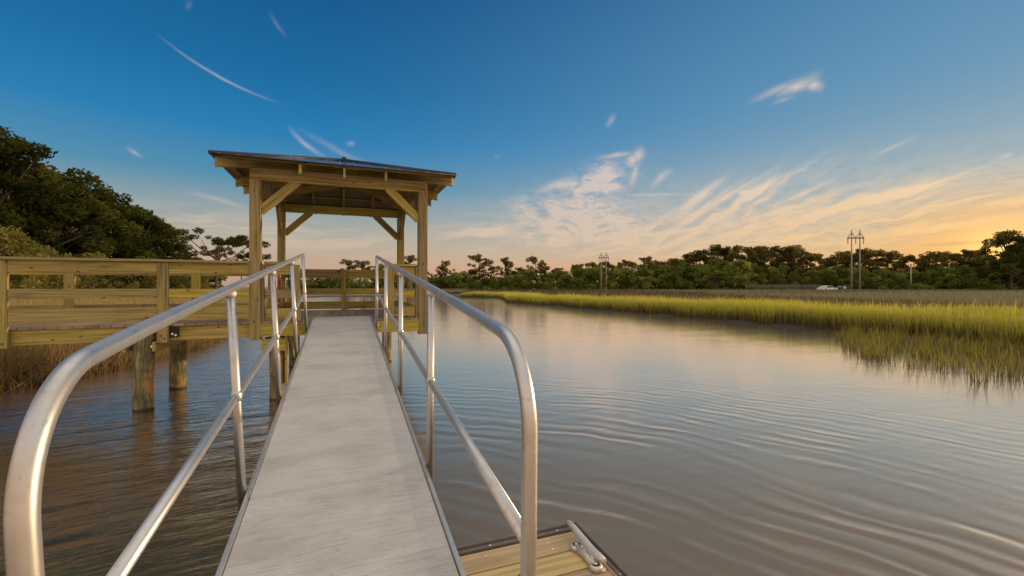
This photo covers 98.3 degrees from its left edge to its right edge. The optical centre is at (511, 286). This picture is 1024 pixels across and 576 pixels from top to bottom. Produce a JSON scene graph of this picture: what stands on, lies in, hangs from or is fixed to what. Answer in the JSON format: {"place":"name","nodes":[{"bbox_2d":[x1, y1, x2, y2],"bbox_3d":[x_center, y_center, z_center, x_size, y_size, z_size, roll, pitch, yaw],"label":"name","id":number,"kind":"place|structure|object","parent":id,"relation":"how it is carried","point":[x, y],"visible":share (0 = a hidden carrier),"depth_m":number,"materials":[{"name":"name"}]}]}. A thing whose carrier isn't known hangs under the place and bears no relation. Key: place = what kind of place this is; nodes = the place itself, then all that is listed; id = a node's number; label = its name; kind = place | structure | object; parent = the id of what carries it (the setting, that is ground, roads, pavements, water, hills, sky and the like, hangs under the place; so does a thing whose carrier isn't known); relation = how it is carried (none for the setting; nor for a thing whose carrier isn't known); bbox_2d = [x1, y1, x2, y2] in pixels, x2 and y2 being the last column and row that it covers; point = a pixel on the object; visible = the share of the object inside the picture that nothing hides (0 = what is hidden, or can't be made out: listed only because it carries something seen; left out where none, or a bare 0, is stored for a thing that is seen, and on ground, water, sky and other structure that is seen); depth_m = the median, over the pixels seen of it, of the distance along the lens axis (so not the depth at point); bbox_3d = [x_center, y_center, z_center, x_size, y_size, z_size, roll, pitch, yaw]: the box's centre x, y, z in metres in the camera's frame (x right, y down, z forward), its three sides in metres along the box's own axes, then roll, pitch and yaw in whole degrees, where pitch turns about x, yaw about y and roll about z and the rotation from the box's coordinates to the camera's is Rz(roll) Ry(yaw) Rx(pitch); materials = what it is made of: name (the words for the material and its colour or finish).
{"place":"outdoors","nodes":[
{"label":"outdoors","id":0,"kind":"place"},
{"bbox_2d":[0,296,1023,575],"bbox_3d":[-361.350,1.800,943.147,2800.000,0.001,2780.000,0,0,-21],"label":"water","id":1,"kind":"structure","parent":0,"point":[680,446],"depth_m":5.14,"materials":[{"name":"liquid"}]},
{"bbox_2d":[0,256,265,474],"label":"walkway","id":2,"kind":"structure","parent":1,"relation":"in","point":[69,321],"depth_m":6.37,"materials":[{"name":"brown wood"}]},
{"bbox_2d":[0,287,306,392],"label":"reeds","id":3,"kind":"object","parent":1,"relation":"in","point":[10,351],"visible":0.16,"depth_m":9.00,"materials":[{"name":"green plant"}]},
{"bbox_2d":[208,150,457,424],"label":"pavilion","id":4,"kind":"structure","parent":1,"relation":"in","point":[308,186],"depth_m":7.79,"materials":[{"name":"brown wood"}]},
{"bbox_2d":[3,254,537,575],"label":"gangway","id":5,"kind":"object","parent":4,"relation":"attached to","point":[341,483],"visible":1,"depth_m":2.13,"materials":[{"name":"metal"}]},
{"bbox_2d":[278,275,281,307],"bbox_3d":[-4.030,0.081,7.633,0.136,0.939,0.047,0,0,2],"label":"furled umbrella","id":6,"kind":"object","parent":4,"relation":"on","point":[279,288],"visible":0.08,"depth_m":7.62,"materials":[{"name":"red fabric"}]},
{"bbox_2d":[456,520,630,575],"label":"floating dock","id":7,"kind":"object","parent":1,"relation":"on","point":[572,548],"visible":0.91,"depth_m":2.04,"materials":[{"name":"wood"}]},
{"bbox_2d":[460,290,1023,348],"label":"cordgrass","id":8,"kind":"object","parent":1,"relation":"in","point":[980,322],"visible":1,"depth_m":19.06,"materials":[{"name":"green plant"}]},
{"bbox_2d":[835,322,1023,384],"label":"cordgrass clump","id":9,"kind":"object","parent":1,"relation":"in","point":[972,351],"visible":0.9,"depth_m":11.16,"materials":[{"name":"green grass blades"}]},
{"bbox_2d":[0,287,1023,575],"bbox_3d":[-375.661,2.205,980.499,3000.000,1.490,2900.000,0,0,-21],"label":"ground","id":10,"kind":"structure","parent":0,"point":[174,569],"depth_m":5.70,"materials":[{"name":"brown soil"}]},
{"bbox_2d":[0,171,36,252],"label":"broadleaf tree","id":11,"kind":"object","parent":10,"relation":"on","point":[11,206],"visible":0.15,"depth_m":44.63,"materials":[{"name":"green plant"}]},
{"bbox_2d":[0,225,81,288],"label":"shrub","id":12,"kind":"object","parent":10,"relation":"on","point":[29,281],"visible":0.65,"depth_m":34.29,"materials":[{"name":"green plant"}]},
{"bbox_2d":[9,244,91,288],"bbox_3d":[-44.673,-1.233,41.873,7.328,5.665,6.812,0,0,-11],"label":"shrub","id":13,"kind":"object","parent":10,"relation":"on","point":[82,284],"visible":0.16,"depth_m":42.00,"materials":[{"name":"green plant"}]},
{"bbox_2d":[0,125,117,256],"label":"broadleaf tree","id":14,"kind":"object","parent":10,"relation":"on","point":[13,151],"visible":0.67,"depth_m":46.77,"materials":[{"name":"green plant"}]},
{"bbox_2d":[0,157,143,279],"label":"broadleaf tree","id":15,"kind":"object","parent":10,"relation":"on","point":[108,247],"visible":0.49,"depth_m":50.68,"materials":[{"name":"green plant"}]},
{"bbox_2d":[1,170,154,276],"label":"broadleaf tree","id":16,"kind":"object","parent":10,"relation":"on","point":[80,224],"visible":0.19,"depth_m":53.84,"materials":[{"name":"green plant"}]},
{"bbox_2d":[32,180,160,286],"bbox_3d":[-54.532,-6.317,57.505,15.791,15.836,14.033,0,0,17],"label":"broadleaf tree","id":17,"kind":"object","parent":10,"relation":"on","point":[99,188],"visible":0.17,"depth_m":58.19,"materials":[{"name":"green plant"}]},
{"bbox_2d":[53,251,139,288],"bbox_3d":[-45.386,-1.107,48.193,8.402,5.413,7.810,0,0,33],"label":"shrub","id":18,"kind":"object","parent":10,"relation":"on","point":[112,284],"visible":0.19,"depth_m":47.99,"materials":[{"name":"green plant"}]},
{"bbox_2d":[0,338,226,392],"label":"reeds","id":19,"kind":"object","parent":10,"relation":"on","point":[32,372],"visible":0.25,"depth_m":8.37,"materials":[{"name":"green plant"}]},
{"bbox_2d":[78,217,153,281],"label":"broadleaf tree","id":20,"kind":"object","parent":10,"relation":"on","point":[144,230],"visible":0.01,"depth_m":65.75,"materials":[{"name":"green plant"}]},
{"bbox_2d":[100,255,183,288],"bbox_3d":[-45.837,-1.125,54.842,7.863,5.450,8.459,0,0,-25],"label":"shrub","id":21,"kind":"object","parent":10,"relation":"on","point":[149,282],"visible":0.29,"depth_m":53.67,"materials":[{"name":"green plant"}]},
{"bbox_2d":[98,203,191,287],"bbox_3d":[-53.973,-5.091,64.021,11.448,13.383,11.696,0,0,43],"label":"broadleaf tree","id":22,"kind":"object","parent":10,"relation":"on","point":[156,221],"visible":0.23,"depth_m":63.39,"materials":[{"name":"green plant"}]},
{"bbox_2d":[129,219,191,281],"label":"broadleaf tree","id":23,"kind":"object","parent":10,"relation":"on","point":[163,244],"visible":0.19,"depth_m":67.05,"materials":[{"name":"green plant"}]},
{"bbox_2d":[140,259,214,288],"bbox_3d":[-45.001,-1.099,59.931,8.378,5.397,7.787,0,0,-39],"label":"shrub","id":24,"kind":"object","parent":10,"relation":"on","point":[187,284],"visible":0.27,"depth_m":59.73,"materials":[{"name":"green plant"}]},
{"bbox_2d":[167,239,198,284],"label":"broadleaf tree","id":25,"kind":"object","parent":10,"relation":"on","point":[179,245],"visible":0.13,"depth_m":74.23,"materials":[{"name":"green plant"}]},
{"bbox_2d":[182,257,221,288],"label":"broadleaf tree","id":26,"kind":"object","parent":10,"relation":"on","point":[213,281],"visible":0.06,"depth_m":81.97,"materials":[{"name":"green plant"}]},
{"bbox_2d":[165,227,270,288],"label":"broadleaf tree","id":27,"kind":"object","parent":10,"relation":"on","point":[238,241],"visible":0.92,"depth_m":65.01,"materials":[{"name":"green plant"}]},
{"bbox_2d":[213,247,271,288],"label":"broadleaf tree","id":28,"kind":"object","parent":10,"relation":"on","point":[246,255],"visible":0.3,"depth_m":73.69,"materials":[{"name":"green plant"}]},
{"bbox_2d":[309,278,326,287],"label":"broadleaf tree","id":29,"kind":"object","parent":10,"relation":"on","point":[320,283],"visible":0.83,"depth_m":178.35,"materials":[{"name":"green plant"}]},
{"bbox_2d":[323,278,340,287],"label":"broadleaf tree","id":30,"kind":"object","parent":10,"relation":"on","point":[332,283],"visible":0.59,"depth_m":168.95,"materials":[{"name":"green plant"}]},
{"bbox_2d":[333,278,349,287],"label":"broadleaf tree","id":31,"kind":"object","parent":10,"relation":"on","point":[338,280],"visible":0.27,"depth_m":168.90,"materials":[{"name":"green plant"}]},
{"bbox_2d":[339,259,358,288],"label":"pine tree","id":32,"kind":"object","parent":10,"relation":"on","point":[351,266],"visible":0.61,"depth_m":149.03,"materials":[{"name":"green plant"}]},
{"bbox_2d":[354,260,373,287],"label":"pine tree","id":33,"kind":"object","parent":10,"relation":"on","point":[362,264],"visible":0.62,"depth_m":155.00,"materials":[{"name":"green plant"}]},
{"bbox_2d":[367,263,395,287],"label":"broadleaf tree","id":34,"kind":"object","parent":10,"relation":"on","point":[380,267],"visible":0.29,"depth_m":159.20,"materials":[{"name":"green plant"}]},
{"bbox_2d":[300,288,466,293],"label":"marsh","id":35,"kind":"structure","parent":10,"relation":"on","point":[459,291],"depth_m":109.50,"materials":[{"name":"plant"}]},
{"bbox_2d":[404,254,416,266],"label":"pine tree","id":36,"kind":"object","parent":10,"relation":"on","point":[412,256],"visible":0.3,"depth_m":150.21,"materials":[{"name":"green plant"}]},
{"bbox_2d":[435,266,448,277],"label":"pine tree","id":37,"kind":"object","parent":10,"relation":"on","point":[438,271],"visible":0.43,"depth_m":173.48,"materials":[{"name":"green plant"}]},
{"bbox_2d":[439,260,455,283],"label":"pine tree","id":38,"kind":"object","parent":10,"relation":"on","point":[443,265],"visible":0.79,"depth_m":167.91,"materials":[{"name":"green plant"}]},
{"bbox_2d":[453,270,471,282],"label":"broadleaf tree","id":39,"kind":"object","parent":10,"relation":"on","point":[464,273],"visible":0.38,"depth_m":174.18,"materials":[{"name":"green plant"}]},
{"bbox_2d":[463,269,481,285],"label":"broadleaf tree","id":40,"kind":"object","parent":10,"relation":"on","point":[472,276],"visible":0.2,"depth_m":176.12,"materials":[{"name":"green plant"}]},
{"bbox_2d":[467,253,493,287],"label":"pine tree","id":41,"kind":"object","parent":10,"relation":"on","point":[479,268],"visible":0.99,"depth_m":164.17,"materials":[{"name":"green plant"}]},
{"bbox_2d":[487,266,499,277],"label":"pine tree","id":42,"kind":"object","parent":10,"relation":"on","point":[491,268],"visible":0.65,"depth_m":170.99,"materials":[{"name":"green plant"}]},
{"bbox_2d":[496,257,513,288],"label":"pine tree","id":43,"kind":"object","parent":10,"relation":"on","point":[506,263],"visible":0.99,"depth_m":167.89,"materials":[{"name":"green plant"}]},
{"bbox_2d":[512,267,524,275],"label":"pine tree","id":44,"kind":"object","parent":10,"relation":"on","point":[519,269],"visible":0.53,"depth_m":171.94,"materials":[{"name":"green plant"}]},
{"bbox_2d":[21,253,1023,290],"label":"wood","id":45,"kind":"object","parent":10,"relation":"on","point":[680,276],"visible":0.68,"depth_m":148.06,"materials":[{"name":"green plant"}]},
{"bbox_2d":[525,256,546,289],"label":"pine tree","id":46,"kind":"object","parent":10,"relation":"on","point":[534,262],"visible":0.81,"depth_m":164.51,"materials":[{"name":"green plant"}]},
{"bbox_2d":[539,266,550,282],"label":"pine tree","id":47,"kind":"object","parent":10,"relation":"on","point":[546,268],"visible":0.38,"depth_m":170.16,"materials":[{"name":"green plant"}]},
{"bbox_2d":[551,267,564,280],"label":"pine tree","id":48,"kind":"object","parent":10,"relation":"on","point":[556,269],"visible":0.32,"depth_m":171.21,"materials":[{"name":"green plant"}]},
{"bbox_2d":[571,264,583,278],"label":"pine tree","id":49,"kind":"object","parent":10,"relation":"on","point":[576,265],"visible":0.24,"depth_m":172.16,"materials":[{"name":"green plant"}]},
{"bbox_2d":[584,262,609,279],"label":"pine tree","id":50,"kind":"object","parent":10,"relation":"on","point":[592,264],"visible":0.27,"depth_m":170.18,"materials":[{"name":"green plant"}]},
{"bbox_2d":[599,253,608,289],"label":"power pole","id":51,"kind":"object","parent":10,"relation":"on","point":[601,257],"visible":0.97,"depth_m":140.89,"materials":[{"name":"grey wood"}]},
{"bbox_2d":[598,260,622,281],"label":"pine tree","id":52,"kind":"object","parent":10,"relation":"on","point":[609,265],"visible":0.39,"depth_m":166.96,"materials":[{"name":"green plant"}]},
{"bbox_2d":[615,259,634,271],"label":"pine tree","id":53,"kind":"object","parent":10,"relation":"on","point":[625,262],"visible":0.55,"depth_m":170.73,"materials":[{"name":"green plant"}]},
{"bbox_2d":[625,262,646,273],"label":"pine tree","id":54,"kind":"object","parent":10,"relation":"on","point":[633,263],"visible":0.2,"depth_m":176.81,"materials":[{"name":"green plant"}]},
{"bbox_2d":[638,255,660,276],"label":"pine tree","id":55,"kind":"object","parent":10,"relation":"on","point":[647,259],"visible":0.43,"depth_m":166.47,"materials":[{"name":"green plant"}]},
{"bbox_2d":[660,261,670,266],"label":"pine tree","id":56,"kind":"object","parent":10,"relation":"on","point":[664,263],"visible":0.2,"depth_m":176.23,"materials":[{"name":"green plant"}]},
{"bbox_2d":[667,258,685,288],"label":"pine tree","id":57,"kind":"object","parent":10,"relation":"on","point":[674,262],"visible":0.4,"depth_m":167.56,"materials":[{"name":"green plant"}]},
{"bbox_2d":[678,254,698,265],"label":"pine tree","id":58,"kind":"object","parent":10,"relation":"on","point":[689,258],"visible":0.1,"depth_m":169.28,"materials":[{"name":"green plant"}]},
{"bbox_2d":[682,249,708,288],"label":"pine tree","id":59,"kind":"object","parent":10,"relation":"on","point":[697,252],"visible":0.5,"depth_m":156.89,"materials":[{"name":"green plant"}]},
{"bbox_2d":[692,248,729,281],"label":"pine tree","id":60,"kind":"object","parent":10,"relation":"on","point":[715,253],"visible":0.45,"depth_m":154.71,"materials":[{"name":"green plant"}]},
{"bbox_2d":[693,257,739,289],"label":"broadleaf tree","id":61,"kind":"object","parent":10,"relation":"on","point":[717,276],"visible":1,"depth_m":127.28,"materials":[{"name":"green plant"}]},
{"bbox_2d":[703,244,738,287],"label":"pine tree","id":62,"kind":"object","parent":10,"relation":"on","point":[716,247],"visible":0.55,"depth_m":153.66,"materials":[{"name":"green plant"}]},
{"bbox_2d":[717,246,738,284],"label":"pine tree","id":63,"kind":"object","parent":10,"relation":"on","point":[730,257],"visible":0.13,"depth_m":158.41,"materials":[{"name":"green plant"}]},
{"bbox_2d":[448,288,1023,311],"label":"dark rush","id":64,"kind":"object","parent":10,"relation":"on","point":[683,294],"visible":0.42,"depth_m":38.42,"materials":[{"name":"plant"}]},
{"bbox_2d":[725,245,747,262],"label":"pine tree","id":65,"kind":"object","parent":10,"relation":"on","point":[734,248],"visible":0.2,"depth_m":162.95,"materials":[{"name":"green plant"}]},
{"bbox_2d":[724,259,756,290],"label":"broadleaf tree","id":66,"kind":"object","parent":10,"relation":"on","point":[734,269],"visible":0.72,"depth_m":130.72,"materials":[{"name":"green plant"}]},
{"bbox_2d":[464,288,1023,306],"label":"rush marsh","id":67,"kind":"structure","parent":10,"relation":"on","point":[990,295],"depth_m":53.68,"materials":[{"name":"brown marsh grass"}]},
{"bbox_2d":[730,245,766,289],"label":"pine tree","id":68,"kind":"object","parent":10,"relation":"on","point":[752,252],"visible":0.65,"depth_m":154.59,"materials":[{"name":"green plant"}]},
{"bbox_2d":[746,245,776,282],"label":"pine tree","id":69,"kind":"object","parent":10,"relation":"on","point":[765,258],"visible":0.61,"depth_m":156.29,"materials":[{"name":"green plant"}]},
{"bbox_2d":[767,245,784,288],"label":"pine tree","id":70,"kind":"object","parent":10,"relation":"on","point":[775,249],"visible":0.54,"depth_m":162.93,"materials":[{"name":"green plant"}]},
{"bbox_2d":[745,285,819,290],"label":"fence","id":71,"kind":"object","parent":10,"relation":"on","point":[783,287],"visible":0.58,"depth_m":139.94,"materials":[{"name":"brown wood"}]},
{"bbox_2d":[773,250,794,272],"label":"pine tree","id":72,"kind":"object","parent":10,"relation":"on","point":[783,253],"visible":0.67,"depth_m":163.13,"materials":[{"name":"green plant"}]},
{"bbox_2d":[776,244,805,273],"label":"pine tree","id":73,"kind":"object","parent":10,"relation":"on","point":[796,255],"visible":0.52,"depth_m":163.32,"materials":[{"name":"green plant"}]},
{"bbox_2d":[784,246,816,285],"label":"pine tree","id":74,"kind":"object","parent":10,"relation":"on","point":[804,258],"visible":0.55,"depth_m":162.27,"materials":[{"name":"green plant"}]},
{"bbox_2d":[799,253,818,269],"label":"pine tree","id":75,"kind":"object","parent":10,"relation":"on","point":[813,264],"visible":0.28,"depth_m":163.60,"materials":[{"name":"green plant"}]},
{"bbox_2d":[806,253,836,275],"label":"pine tree","id":76,"kind":"object","parent":10,"relation":"on","point":[818,257],"visible":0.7,"depth_m":154.18,"materials":[{"name":"green plant"}]},
{"bbox_2d":[817,286,837,290],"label":"car","id":77,"kind":"object","parent":10,"relation":"on","point":[826,287],"visible":0.67,"depth_m":121.12,"materials":[{"name":"white paint"}]},
{"bbox_2d":[822,254,852,274],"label":"pine tree","id":78,"kind":"object","parent":10,"relation":"on","point":[838,258],"visible":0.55,"depth_m":156.08,"materials":[{"name":"green plant"}]},
{"bbox_2d":[836,286,851,290],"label":"car","id":79,"kind":"object","parent":10,"relation":"on","point":[842,287],"visible":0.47,"depth_m":127.38,"materials":[{"name":"grey paint"}]},
{"bbox_2d":[829,251,865,281],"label":"pine tree","id":80,"kind":"object","parent":10,"relation":"on","point":[842,252],"visible":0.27,"depth_m":159.38,"materials":[{"name":"green plant"}]},
{"bbox_2d":[847,230,863,289],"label":"power pole","id":81,"kind":"object","parent":10,"relation":"on","point":[856,237],"visible":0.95,"depth_m":137.86,"materials":[{"name":"brown wood"}]},
{"bbox_2d":[840,247,877,275],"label":"pine tree","id":82,"kind":"object","parent":10,"relation":"on","point":[863,255],"visible":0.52,"depth_m":152.35,"materials":[{"name":"green plant"}]},
{"bbox_2d":[857,252,886,272],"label":"pine tree","id":83,"kind":"object","parent":10,"relation":"on","point":[875,260],"visible":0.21,"depth_m":159.32,"materials":[{"name":"green plant"}]},
{"bbox_2d":[868,249,891,270],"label":"pine tree","id":84,"kind":"object","parent":10,"relation":"on","point":[881,254],"visible":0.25,"depth_m":161.05,"materials":[{"name":"green plant"}]},
{"bbox_2d":[875,250,906,278],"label":"pine tree","id":85,"kind":"object","parent":10,"relation":"on","point":[893,253],"visible":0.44,"depth_m":157.47,"materials":[{"name":"green plant"}]},
{"bbox_2d":[891,257,922,279],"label":"pine tree","id":86,"kind":"object","parent":10,"relation":"on","point":[900,263],"visible":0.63,"depth_m":145.61,"materials":[{"name":"green plant"}]},
{"bbox_2d":[910,264,911,284],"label":"utility pole","id":87,"kind":"object","parent":10,"relation":"on","point":[911,274],"visible":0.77,"depth_m":134.82,"materials":[{"name":"grey wood"}]},
{"bbox_2d":[902,254,929,282],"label":"pine tree","id":88,"kind":"object","parent":10,"relation":"on","point":[919,262],"visible":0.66,"depth_m":143.87,"materials":[{"name":"green plant"}]},
{"bbox_2d":[916,251,954,269],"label":"pine tree","id":89,"kind":"object","parent":10,"relation":"on","point":[934,256],"visible":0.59,"depth_m":146.54,"materials":[{"name":"green plant"}]},
{"bbox_2d":[932,258,961,265],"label":"pine tree","id":90,"kind":"object","parent":10,"relation":"on","point":[940,261],"visible":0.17,"depth_m":151.74,"materials":[{"name":"green plant"}]},
{"bbox_2d":[933,252,978,284],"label":"pine tree","id":91,"kind":"object","parent":10,"relation":"on","point":[953,257],"visible":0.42,"depth_m":136.27,"materials":[{"name":"green plant"}]},
{"bbox_2d":[946,249,985,287],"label":"pine tree","id":92,"kind":"object","parent":10,"relation":"on","point":[967,252],"visible":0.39,"depth_m":137.13,"materials":[{"name":"green plant"}]},
{"bbox_2d":[969,253,1001,279],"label":"pine tree","id":93,"kind":"object","parent":10,"relation":"on","point":[976,255],"visible":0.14,"depth_m":140.88,"materials":[{"name":"green plant"}]},
{"bbox_2d":[964,229,1023,290],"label":"broadleaf tree","id":94,"kind":"object","parent":10,"relation":"on","point":[1002,238],"visible":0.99,"depth_m":109.84,"materials":[{"name":"green plant"}]},
{"bbox_2d":[987,241,1023,281],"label":"broadleaf tree","id":95,"kind":"object","parent":10,"relation":"on","point":[1014,280],"visible":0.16,"depth_m":115.50,"materials":[{"name":"green plant"}]},
{"bbox_2d":[0,0,1023,286],"label":"sky","id":96,"kind":"structure","parent":0,"point":[574,132],"materials":[{"name":"blue"}]}
]}

